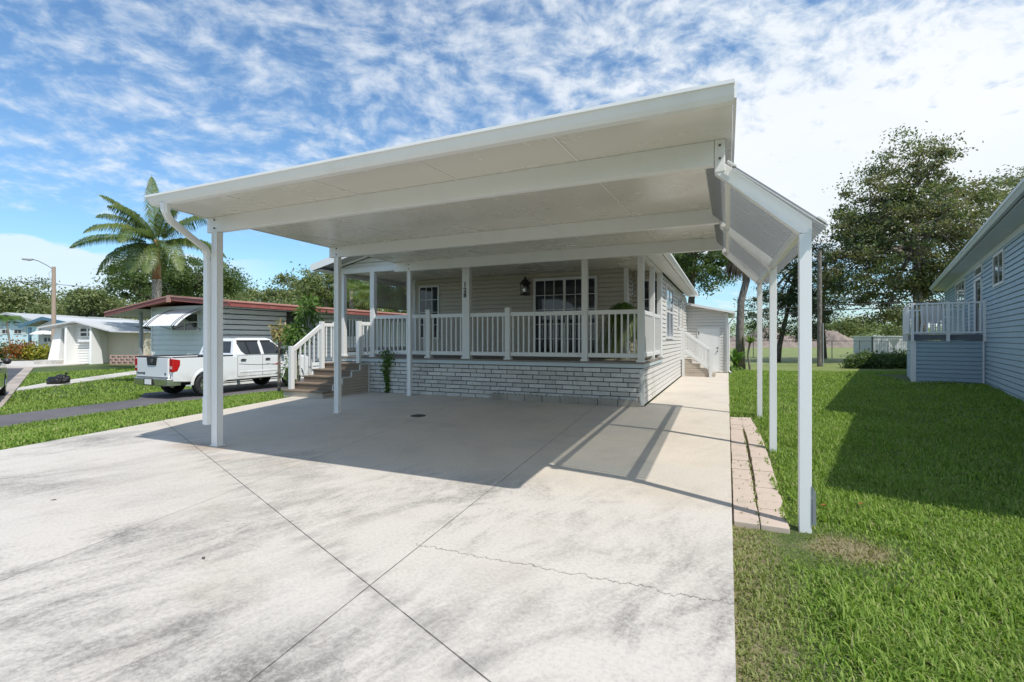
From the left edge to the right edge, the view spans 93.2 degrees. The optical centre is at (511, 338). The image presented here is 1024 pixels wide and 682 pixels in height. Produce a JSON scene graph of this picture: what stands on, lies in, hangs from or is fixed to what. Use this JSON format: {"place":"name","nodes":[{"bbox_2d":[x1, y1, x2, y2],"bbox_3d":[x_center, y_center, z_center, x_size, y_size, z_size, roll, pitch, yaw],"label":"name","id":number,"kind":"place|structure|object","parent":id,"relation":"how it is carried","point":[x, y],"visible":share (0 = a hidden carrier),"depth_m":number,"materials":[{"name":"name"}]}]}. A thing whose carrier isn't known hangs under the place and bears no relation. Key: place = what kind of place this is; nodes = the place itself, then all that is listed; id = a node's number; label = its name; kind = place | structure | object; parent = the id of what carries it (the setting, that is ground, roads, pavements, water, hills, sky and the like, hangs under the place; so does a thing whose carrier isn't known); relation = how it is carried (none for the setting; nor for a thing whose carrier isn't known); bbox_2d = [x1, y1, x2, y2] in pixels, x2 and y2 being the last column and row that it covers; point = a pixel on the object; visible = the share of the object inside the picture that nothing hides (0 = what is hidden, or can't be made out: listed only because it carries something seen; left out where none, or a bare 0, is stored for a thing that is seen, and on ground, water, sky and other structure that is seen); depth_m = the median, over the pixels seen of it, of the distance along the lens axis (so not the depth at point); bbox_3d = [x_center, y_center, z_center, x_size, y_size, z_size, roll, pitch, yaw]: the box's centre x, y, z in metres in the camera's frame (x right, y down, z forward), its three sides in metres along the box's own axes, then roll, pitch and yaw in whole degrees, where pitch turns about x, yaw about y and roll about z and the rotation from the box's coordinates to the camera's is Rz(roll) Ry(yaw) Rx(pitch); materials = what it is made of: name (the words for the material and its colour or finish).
{"place":"outdoors","nodes":[
{"label":"outdoors","id":0,"kind":"place"},
{"bbox_2d":[7,368,22,382],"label":"road","id":1,"kind":"structure","parent":0,"point":[12,373],"depth_m":26.14,"materials":[{"name":"asphalt"}]},
{"bbox_2d":[0,358,11,395],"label":"parked car","id":2,"kind":"object","parent":1,"relation":"on","point":[3,378],"visible":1,"depth_m":15.01,"materials":[{"name":"grey"}]},
{"bbox_2d":[0,367,33,406],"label":"kerb","id":3,"kind":"structure","parent":1,"relation":"on","point":[15,382],"depth_m":19.93,"materials":[{"name":"concrete"}]},
{"bbox_2d":[16,371,135,391],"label":"pavement","id":4,"kind":"structure","parent":0,"point":[78,380],"depth_m":21.01,"materials":[{"name":"concrete"}]},
{"bbox_2d":[46,372,70,383],"bbox_3d":[-18.266,1.622,19.493,0.906,0.547,0.577,0,0,0],"label":"bin bag","id":5,"kind":"object","parent":4,"relation":"on","point":[60,379],"visible":0.89,"depth_m":19.34,"materials":[{"name":"black plastic"}]},
{"bbox_2d":[18,316,138,346],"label":"teal gabled house","id":6,"kind":"structure","parent":0,"point":[44,336],"depth_m":44.00,"materials":[{"name":"teal painted siding"},{"name":"white paint"}]},
{"bbox_2d":[0,378,306,427],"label":"asphalt path","id":7,"kind":"structure","parent":0,"point":[144,399],"depth_m":13.07,"materials":[{"name":"asphalt"}]},
{"bbox_2d":[134,338,312,395],"bbox_3d":[-9.510,0.864,16.502,2.140,1.772,5.305,0,0,24],"label":"pickup truck","id":8,"kind":"object","parent":7,"relation":"on","point":[255,360],"visible":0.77,"depth_m":15.56,"materials":[{"name":"white metal"}]},
{"bbox_2d":[0,373,735,681],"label":"driveway","id":9,"kind":"structure","parent":0,"point":[374,537],"depth_m":3.16,"materials":[{"name":"concrete"}]},
{"bbox_2d":[145,78,828,532],"bbox_3d":[-0.451,-0.246,7.252,8.018,3.353,6.644,0,0,24],"label":"carport","id":10,"kind":"object","parent":9,"relation":"on","point":[653,174],"visible":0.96,"depth_m":5.06,"materials":[{"name":"white paint"}]},
{"bbox_2d":[492,392,507,399],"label":"edging block","id":11,"kind":"structure","parent":9,"relation":"on","point":[501,396],"depth_m":10.68,"materials":[{"name":"concrete"}]},
{"bbox_2d":[508,394,524,400],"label":"edging block","id":12,"kind":"structure","parent":9,"relation":"on","point":[517,397],"depth_m":10.52,"materials":[{"name":"concrete"}]},
{"bbox_2d":[525,395,541,401],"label":"edging block","id":13,"kind":"structure","parent":9,"relation":"on","point":[535,398],"depth_m":10.36,"materials":[{"name":"concrete"}]},
{"bbox_2d":[542,395,559,402],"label":"edging block","id":14,"kind":"structure","parent":9,"relation":"on","point":[552,399],"depth_m":10.21,"materials":[{"name":"concrete"}]},
{"bbox_2d":[560,396,578,403],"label":"edging block","id":15,"kind":"structure","parent":9,"relation":"on","point":[569,400],"depth_m":10.04,"materials":[{"name":"concrete"}]},
{"bbox_2d":[579,397,597,404],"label":"edging block","id":16,"kind":"structure","parent":9,"relation":"on","point":[588,401],"depth_m":9.87,"materials":[{"name":"concrete"}]},
{"bbox_2d":[598,398,617,405],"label":"edging block","id":17,"kind":"structure","parent":9,"relation":"on","point":[607,402],"depth_m":9.71,"materials":[{"name":"concrete"}]},
{"bbox_2d":[618,399,637,406],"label":"edging block","id":18,"kind":"structure","parent":9,"relation":"on","point":[626,403],"depth_m":9.55,"materials":[{"name":"concrete"}]},
{"bbox_2d":[355,285,402,311],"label":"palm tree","id":19,"kind":"object","parent":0,"point":[363,302],"visible":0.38,"depth_m":29.61,"materials":[{"name":"green plant"}]},
{"bbox_2d":[0,347,1023,681],"bbox_3d":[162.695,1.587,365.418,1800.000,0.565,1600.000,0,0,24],"label":"ground","id":20,"kind":"structure","parent":0,"point":[790,363],"depth_m":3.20,"materials":[{"name":"green plant"}]},
{"bbox_2d":[0,338,12,359],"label":"croton shrub","id":21,"kind":"object","parent":20,"relation":"on","point":[2,354],"visible":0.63,"depth_m":40.96,"materials":[{"name":"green plant"}]},
{"bbox_2d":[0,314,26,342],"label":"palm tree","id":22,"kind":"object","parent":20,"relation":"on","point":[8,318],"visible":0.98,"depth_m":45.95,"materials":[{"name":"green plant"}]},
{"bbox_2d":[0,336,27,360],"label":"croton shrub","id":23,"kind":"object","parent":20,"relation":"on","point":[13,349],"visible":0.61,"depth_m":40.58,"materials":[{"name":"red plant"}]},
{"bbox_2d":[7,340,37,360],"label":"croton shrub","id":24,"kind":"object","parent":20,"relation":"on","point":[20,353],"visible":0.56,"depth_m":40.61,"materials":[{"name":"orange plant"}]},
{"bbox_2d":[19,338,47,360],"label":"croton shrub","id":25,"kind":"object","parent":20,"relation":"on","point":[32,353],"visible":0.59,"depth_m":40.61,"materials":[{"name":"yellow plant"}]},
{"bbox_2d":[0,274,67,313],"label":"background tree","id":26,"kind":"object","parent":20,"relation":"on","point":[34,289],"visible":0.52,"depth_m":66.00,"materials":[{"name":"green plant"}]},
{"bbox_2d":[29,343,50,359],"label":"croton shrub","id":27,"kind":"object","parent":20,"relation":"on","point":[42,353],"visible":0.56,"depth_m":40.66,"materials":[{"name":"yellow plant"}]},
{"bbox_2d":[5,361,87,367],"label":"forecourt","id":28,"kind":"structure","parent":20,"relation":"on","point":[21,364],"depth_m":33.84,"materials":[{"name":"concrete"}]},
{"bbox_2d":[22,258,55,343],"bbox_3d":[-37.578,-2.260,38.546,2.666,8.221,0.337,0,0,2],"label":"street lamp","id":29,"kind":"object","parent":28,"relation":"on","point":[53,304],"visible":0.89,"depth_m":38.40,"materials":[{"name":"brown wood"}]},
{"bbox_2d":[0,312,147,355],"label":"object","id":30,"kind":"structure","parent":20,"relation":"on","point":[21,333],"depth_m":52.00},
{"bbox_2d":[34,321,150,363],"bbox_3d":[-30.569,0.274,39.850,7.136,3.152,11.300,0,0,0],"label":"beige mobile home","id":31,"kind":"object","parent":20,"relation":"on","point":[91,342],"visible":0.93,"depth_m":35.59,"materials":[{"name":"white paint"}]},
{"bbox_2d":[79,328,89,336],"bbox_3d":[-31.112,-0.458,35.539,1.133,0.675,0.119,0,0,0],"label":"window","id":32,"kind":"structure","parent":31,"relation":"in","point":[83,332],"depth_m":35.53,"materials":[{"name":"glass"}]},
{"bbox_2d":[57,283,131,316],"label":"background tree","id":33,"kind":"object","parent":20,"relation":"on","point":[79,298],"visible":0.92,"depth_m":60.88,"materials":[{"name":"green plant"}]},
{"bbox_2d":[110,355,150,363],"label":"block wall","id":34,"kind":"structure","parent":20,"relation":"on","point":[121,358],"depth_m":34.92,"materials":[{"name":"brick"}]},
{"bbox_2d":[69,174,227,298],"bbox_3d":[-20.549,-3.859,28.129,7.006,11.558,7.171,0,0,40],"label":"palm tree","id":35,"kind":"object","parent":20,"relation":"on","point":[154,253],"visible":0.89,"depth_m":27.20,"materials":[{"name":"green plant"}]},
{"bbox_2d":[90,250,261,303],"bbox_3d":[-26.482,-2.499,37.937,12.463,8.839,9.782,0,0,24],"label":"oak tree","id":36,"kind":"object","parent":20,"relation":"on","point":[187,282],"visible":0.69,"depth_m":36.14,"materials":[{"name":"green plant"}]},
{"bbox_2d":[228,280,275,301],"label":"background tree","id":37,"kind":"object","parent":20,"relation":"on","point":[259,293],"visible":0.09,"depth_m":71.25,"materials":[{"name":"green plant"}]},
{"bbox_2d":[104,295,406,386],"bbox_3d":[-10.367,0.110,25.096,7.708,3.480,15.380,0,0,24],"label":"grey mobile home","id":38,"kind":"object","parent":20,"relation":"on","point":[175,323],"visible":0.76,"depth_m":19.20,"materials":[{"name":"grey painted siding"},{"name":"white paint"},{"name":"red-brown metal trim"}]},
{"bbox_2d":[171,312,199,331],"bbox_3d":[-12.647,-0.625,18.738,1.650,0.750,0.049,0,0,24],"label":"window","id":39,"kind":"structure","parent":38,"relation":"in","point":[183,326],"depth_m":18.63,"materials":[{"name":"glass"}]},
{"bbox_2d":[286,312,303,334],"bbox_3d":[-9.461,-0.575,21.124,0.030,1.150,0.900,0,0,24],"label":"side window frame","id":40,"kind":"structure","parent":38,"relation":"in","point":[289,318],"depth_m":20.89,"materials":[{"name":"metal"}]},
{"bbox_2d":[268,317,289,391],"bbox_3d":[-6.817,0.523,14.219,0.858,2.293,0.671,0,0,43],"label":"ti plant","id":41,"kind":"object","parent":20,"relation":"on","point":[276,335],"visible":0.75,"depth_m":14.17,"materials":[{"name":"green plant"}]},
{"bbox_2d":[258,269,311,303],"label":"background tree","id":42,"kind":"object","parent":20,"relation":"on","point":[283,278],"visible":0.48,"depth_m":70.80,"materials":[{"name":"green plant"}]},
{"bbox_2d":[275,353,300,383],"bbox_3d":[-5.954,0.823,12.874,0.626,1.075,0.820,0,0,-30],"label":"foundation shrub","id":43,"kind":"object","parent":20,"relation":"on","point":[285,370],"visible":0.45,"depth_m":12.83,"materials":[{"name":"green plant"}]},
{"bbox_2d":[274,318,316,388],"bbox_3d":[-5.825,0.473,13.165,1.002,2.079,0.964,0,0,-8],"label":"mango sapling","id":44,"kind":"object","parent":20,"relation":"on","point":[293,334],"visible":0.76,"depth_m":13.09,"materials":[{"name":"green plant"}]},
{"bbox_2d":[291,289,326,374],"bbox_3d":[-5.721,0.053,13.559,0.953,2.902,0.973,0,0,24],"label":"mango sapling","id":45,"kind":"object","parent":20,"relation":"on","point":[307,312],"visible":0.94,"depth_m":13.52,"materials":[{"name":"green plant"}]},
{"bbox_2d":[282,261,360,306],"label":"background tree","id":46,"kind":"object","parent":20,"relation":"on","point":[312,281],"visible":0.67,"depth_m":60.64,"materials":[{"name":"green plant"}]},
{"bbox_2d":[328,279,369,309],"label":"background tree","id":47,"kind":"object","parent":20,"relation":"on","point":[362,282],"visible":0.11,"depth_m":65.82,"materials":[{"name":"green plant"}]},
{"bbox_2d":[331,278,369,308],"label":"tree","id":48,"kind":"object","parent":20,"relation":"on","point":[351,297],"visible":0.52,"depth_m":45.83,"materials":[{"name":"green plant"}]},
{"bbox_2d":[358,281,406,312],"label":"background tree","id":49,"kind":"object","parent":20,"relation":"on","point":[396,311],"visible":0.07,"depth_m":60.39,"materials":[{"name":"green plant"}]},
{"bbox_2d":[0,279,941,338],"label":"wood","id":50,"kind":"object","parent":20,"relation":"on","point":[21,306],"visible":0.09,"depth_m":64.26,"materials":[{"name":"green plant"}]},
{"bbox_2d":[282,254,734,406],"bbox_3d":[2.341,-0.730,17.003,10.095,4.360,16.630,0,0,24],"label":"mobile home","id":51,"kind":"object","parent":20,"relation":"on","point":[483,332],"visible":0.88,"depth_m":12.06,"materials":[{"name":"beige"}]},
{"bbox_2d":[378,350,395,392],"bbox_3d":[-3.075,0.815,11.983,0.620,1.070,0.227,0,0,24],"label":"climbing vine","id":52,"kind":"object","parent":51,"relation":"attached to","point":[385,364],"visible":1,"depth_m":11.98,"materials":[{"name":"green plant"}]},
{"bbox_2d":[419,285,439,338],"bbox_3d":[-2.430,-0.765,14.198,0.710,1.570,0.034,0,0,24],"label":"door","id":53,"kind":"structure","parent":51,"relation":"in","point":[429,298],"depth_m":14.19,"materials":[{"name":"glass"}]},
{"bbox_2d":[519,276,529,295],"bbox_3d":[0.341,-1.404,12.831,0.277,0.509,0.277,0,0,32],"label":"wall lantern","id":54,"kind":"object","parent":51,"relation":"attached to","point":[524,282],"depth_m":12.77,"materials":[{"name":"metal"}]},
{"bbox_2d":[533,275,597,352],"bbox_3d":[1.351,-0.555,12.492,1.726,2.050,0.074,0,0,24],"label":"sliding door","id":55,"kind":"structure","parent":51,"relation":"in","point":[559,293],"depth_m":12.51,"materials":[{"name":"white glass"}]},
{"bbox_2d":[644,279,656,313],"bbox_3d":[3.502,-1.005,12.378,0.550,1.010,0.034,0,0,24],"label":"window","id":56,"kind":"structure","parent":51,"relation":"in","point":[646,281],"depth_m":12.39,"materials":[{"name":"glass"}]},
{"bbox_2d":[665,282,673,338],"bbox_3d":[4.512,-0.750,13.863,0.044,1.520,1.800,0,0,24],"label":"window","id":57,"kind":"structure","parent":51,"relation":"in","point":[669,298],"depth_m":13.82,"materials":[{"name":"glass"}]},
{"bbox_2d":[677,296,679,327],"bbox_3d":[5.610,-0.875,16.330,0.044,1.050,0.600,0,0,24],"label":"window","id":58,"kind":"structure","parent":51,"relation":"in","point":[678,298],"depth_m":16.34,"materials":[{"name":"white plastic"}]},
{"bbox_2d":[680,300,683,359],"bbox_3d":[6.182,-0.300,17.608,0.052,2.100,0.900,0,0,24],"label":"side door","id":59,"kind":"structure","parent":51,"relation":"in","point":[682,303],"depth_m":17.20,"materials":[{"name":"white plastic"}]},
{"bbox_2d":[697,313,727,371],"bbox_3d":[7.923,0.170,19.148,1.140,2.320,0.070,0,0,24],"label":"side room door","id":60,"kind":"structure","parent":51,"relation":"in","point":[709,336],"depth_m":19.12,"materials":[{"name":"white paint"}]},
{"bbox_2d":[595,302,657,400],"bbox_3d":[2.545,0.494,11.126,1.704,2.673,1.667,0,0,24],"label":"potted fern","id":61,"kind":"object","parent":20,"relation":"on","point":[623,306],"visible":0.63,"depth_m":10.88,"materials":[{"name":"green plant"}]},
{"bbox_2d":[672,250,741,354],"bbox_3d":[11.323,-3.134,30.749,6.949,9.199,5.975,0,0,24],"label":"oak tree","id":62,"kind":"object","parent":20,"relation":"on","point":[687,262],"visible":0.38,"depth_m":30.43,"materials":[{"name":"green plant"}]},
{"bbox_2d":[712,250,749,368],"bbox_3d":[11.848,-2.111,25.073,2.978,7.486,3.091,0,0,24],"label":"tree","id":63,"kind":"object","parent":20,"relation":"on","point":[734,270],"visible":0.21,"depth_m":24.86,"materials":[{"name":"grey plant"}]},
{"bbox_2d":[730,349,748,369],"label":"banana plant","id":64,"kind":"object","parent":20,"relation":"on","point":[736,357],"visible":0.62,"depth_m":22.86,"materials":[{"name":"green plant"}]},
{"bbox_2d":[732,455,748,460],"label":"paver","id":65,"kind":"object","parent":20,"relation":"on","point":[740,458],"visible":0.5,"depth_m":5.47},
{"bbox_2d":[732,463,749,469],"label":"paver","id":66,"kind":"object","parent":20,"relation":"on","point":[742,467],"visible":0.51,"depth_m":5.11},
{"bbox_2d":[732,473,751,479],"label":"paver","id":67,"kind":"object","parent":20,"relation":"on","point":[742,475],"visible":0.56,"depth_m":4.75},
{"bbox_2d":[732,478,752,485],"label":"paver","id":68,"kind":"object","parent":20,"relation":"on","point":[741,482],"visible":0.48,"depth_m":4.57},
{"bbox_2d":[732,484,753,492],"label":"paver","id":69,"kind":"object","parent":20,"relation":"on","point":[745,488],"visible":0.49,"depth_m":4.38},
{"bbox_2d":[733,490,754,498],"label":"paver","id":70,"kind":"object","parent":20,"relation":"on","point":[743,494],"visible":0.46,"depth_m":4.21,"materials":[{"name":"concrete"}]},
{"bbox_2d":[733,497,755,506],"bbox_3d":[1.932,1.391,4.029,0.172,0.070,0.198,0,0,24],"label":"paver","id":71,"kind":"object","parent":20,"relation":"on","point":[743,501],"visible":0.56,"depth_m":4.00,"materials":[{"name":"concrete"}]},
{"bbox_2d":[733,504,757,515],"bbox_3d":[1.851,1.392,3.843,0.172,0.070,0.198,1,0,24],"label":"paver","id":72,"kind":"object","parent":20,"relation":"on","point":[745,510],"visible":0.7,"depth_m":3.84,"materials":[{"name":"concrete"}]},
{"bbox_2d":[734,513,759,529],"bbox_3d":[1.768,1.392,3.658,0.172,0.070,0.198,0,0,24],"label":"paver","id":73,"kind":"object","parent":20,"relation":"on","point":[746,520],"visible":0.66,"depth_m":3.61,"materials":[{"name":"concrete"}]},
{"bbox_2d":[738,335,756,369],"bbox_3d":[12.118,0.703,24.481,1.345,1.897,1.153,0,0,-9],"label":"dracaena plant","id":74,"kind":"object","parent":20,"relation":"on","point":[750,339],"visible":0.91,"depth_m":24.47,"materials":[{"name":"green plant"}]},
{"bbox_2d":[750,453,768,458],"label":"paver","id":75,"kind":"object","parent":20,"relation":"on","point":[757,455],"visible":0.52,"depth_m":5.60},
{"bbox_2d":[751,461,771,468],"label":"paver","id":76,"kind":"object","parent":20,"relation":"on","point":[759,463],"visible":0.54,"depth_m":5.24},
{"bbox_2d":[752,465,773,472],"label":"paver","id":77,"kind":"object","parent":20,"relation":"on","point":[763,468],"visible":0.53,"depth_m":5.04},
{"bbox_2d":[753,470,774,476],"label":"paver","id":78,"kind":"object","parent":20,"relation":"on","point":[761,473],"visible":0.47,"depth_m":4.88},
{"bbox_2d":[754,475,776,482],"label":"paver","id":79,"kind":"object","parent":20,"relation":"on","point":[762,478],"visible":0.46,"depth_m":4.69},
{"bbox_2d":[755,481,776,488],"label":"paver","id":80,"kind":"object","parent":20,"relation":"on","point":[762,484],"visible":0.46,"depth_m":4.50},
{"bbox_2d":[755,487,778,496],"bbox_3d":[2.276,1.397,4.321,0.185,0.070,0.198,1,0,24],"label":"paver","id":81,"kind":"object","parent":20,"relation":"on","point":[766,490],"visible":0.44,"depth_m":4.31,"materials":[{"name":"concrete"}]},
{"bbox_2d":[757,493,781,502],"bbox_3d":[2.195,1.388,4.133,0.185,0.070,0.198,0,0,24],"label":"paver","id":82,"kind":"object","parent":20,"relation":"on","point":[767,497],"visible":0.47,"depth_m":4.12,"materials":[{"name":"concrete"}]},
{"bbox_2d":[757,500,782,509],"bbox_3d":[2.105,1.391,3.953,0.185,0.070,0.198,0,0,24],"label":"paver","id":83,"kind":"object","parent":20,"relation":"on","point":[764,504],"visible":0.51,"depth_m":3.96,"materials":[{"name":"concrete"}]},
{"bbox_2d":[758,508,785,518],"bbox_3d":[2.022,1.395,3.767,0.185,0.070,0.198,-1,-1,24],"label":"paver","id":84,"kind":"object","parent":20,"relation":"on","point":[769,513],"visible":0.45,"depth_m":3.76,"materials":[{"name":"concrete"}]},
{"bbox_2d":[759,516,789,533],"bbox_3d":[1.937,1.390,3.583,0.185,0.070,0.198,0,0,24],"label":"paver","id":85,"kind":"object","parent":20,"relation":"on","point":[779,525],"visible":0.71,"depth_m":3.53,"materials":[{"name":"concrete"}]},
{"bbox_2d":[730,327,852,347],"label":"dirt mound","id":86,"kind":"object","parent":20,"relation":"on","point":[838,337],"visible":0.28,"depth_m":83.37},
{"bbox_2d":[825,311,890,337],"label":"ivy bank","id":87,"kind":"structure","parent":86,"relation":"on","point":[842,326],"depth_m":89.64,"materials":[{"name":"green plant"}]},
{"bbox_2d":[732,235,855,361],"bbox_3d":[18.692,-2.884,32.991,7.556,9.174,4.579,0,0,-2],"label":"pine tree","id":88,"kind":"object","parent":20,"relation":"on","point":[790,296],"visible":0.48,"depth_m":32.45,"materials":[{"name":"green plant"}]},
{"bbox_2d":[732,341,906,357],"bbox_3d":[21.506,0.784,34.000,15.076,1.280,0.056,0,0,15],"label":"chain link fence","id":89,"kind":"object","parent":20,"relation":"on","point":[827,349],"visible":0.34,"depth_m":33.68,"materials":[{"name":"metal"}]},
{"bbox_2d":[817,250,823,366],"bbox_3d":[17.168,-1.610,26.987,0.316,6.554,0.250,0,0,24],"label":"utility pole","id":90,"kind":"object","parent":20,"relation":"on","point":[820,343],"visible":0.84,"depth_m":26.90,"materials":[{"name":"grey wood"}]},
{"bbox_2d":[728,305,941,317],"bbox_3d":[17.753,-1.476,27.151,46.269,2.772,0.049,0,0,0],"label":"power line","id":91,"kind":"object","parent":90,"relation":"attached to","point":[832,310],"visible":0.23,"depth_m":27.13,"materials":[{"name":"rubber"}]},
{"bbox_2d":[735,301,941,311],"bbox_3d":[17.753,-1.759,27.151,46.269,2.453,0.049,0,0,0],"label":"power line","id":92,"kind":"object","parent":90,"relation":"attached to","point":[851,304],"visible":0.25,"depth_m":27.13,"materials":[{"name":"rubber"}]},
{"bbox_2d":[790,240,851,358],"bbox_3d":[23.588,-2.927,37.015,4.451,9.018,3.945,0,0,24],"label":"pine tree","id":93,"kind":"object","parent":20,"relation":"on","point":[815,326],"visible":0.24,"depth_m":36.75,"materials":[{"name":"green plant"}]},
{"bbox_2d":[838,352,876,368],"bbox_3d":[17.843,1.388,25.031,1.614,1.419,1.588,0,0,36],"label":"hedge shrub","id":94,"kind":"object","parent":20,"relation":"on","point":[851,362],"visible":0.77,"depth_m":24.76,"materials":[{"name":"green plant"}]},
{"bbox_2d":[848,346,901,368],"bbox_3d":[18.673,1.268,24.989,2.351,1.764,2.314,0,0,24],"label":"hedge shrub","id":95,"kind":"object","parent":20,"relation":"on","point":[886,364],"visible":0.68,"depth_m":24.52,"materials":[{"name":"green plant"}]},
{"bbox_2d":[852,336,906,354],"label":"white shed","id":96,"kind":"structure","parent":20,"relation":"on","point":[875,340],"depth_m":42.00,"materials":[{"name":"paint"}]},
{"bbox_2d":[871,321,910,335],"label":"ivy bank","id":97,"kind":"structure","parent":20,"relation":"on","point":[896,331],"depth_m":94.10,"materials":[{"name":"green plant"}]},
{"bbox_2d":[881,348,906,368],"bbox_3d":[20.087,1.234,25.014,2.454,1.782,2.256,0,0,24],"label":"hedge shrub","id":98,"kind":"object","parent":20,"relation":"on","point":[902,356],"visible":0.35,"depth_m":24.77,"materials":[{"name":"green plant"}]},
{"bbox_2d":[812,121,1022,334],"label":"ficus tree","id":99,"kind":"object","parent":20,"relation":"on","point":[859,232],"visible":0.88,"depth_m":29.06,"materials":[{"name":"green plant"}]},
{"bbox_2d":[903,177,1023,400],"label":"blue house","id":100,"kind":"structure","parent":20,"relation":"on","point":[979,281],"depth_m":13.72,"materials":[{"name":"wood"}]},
{"bbox_2d":[920,305,945,334],"bbox_3d":[13.359,-0.571,15.361,0.639,0.927,0.566,0,0,-36],"label":"patio chair","id":101,"kind":"object","parent":100,"relation":"on","point":[934,313],"visible":0.61,"depth_m":15.20,"materials":[{"name":"white paint"}]},
{"bbox_2d":[955,278,965,306],"bbox_3d":[17.028,-1.720,18.406,0.044,0.900,2.800,0,0,38],"label":"window","id":102,"kind":"structure","parent":100,"relation":"in","point":[960,292],"depth_m":18.33,"materials":[{"name":"glass"}]},
{"bbox_2d":[973,276,982,333],"bbox_3d":[14.245,-0.980,14.807,0.052,1.700,1.500,0,0,38],"label":"door","id":103,"kind":"structure","parent":100,"relation":"in","point":[977,284],"depth_m":14.91,"materials":[{"name":"white plastic"}]},
{"bbox_2d":[974,264,982,278],"bbox_3d":[14.216,-2.045,14.766,0.044,0.290,1.500,0,0,38],"label":"window","id":104,"kind":"structure","parent":100,"relation":"in","point":[978,271],"depth_m":14.76,"materials":[{"name":"white plastic"}]},
{"bbox_2d":[993,248,1004,287],"bbox_3d":[12.169,-1.740,12.114,0.044,0.820,1.400,0,0,38],"label":"window","id":105,"kind":"structure","parent":100,"relation":"in","point":[998,259],"depth_m":12.02,"materials":[{"name":"white plastic"}]},
{"bbox_2d":[965,166,1023,230],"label":"ficus tree","id":106,"kind":"object","parent":20,"relation":"on","point":[1016,180],"visible":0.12,"depth_m":34.22,"materials":[{"name":"green plant"}]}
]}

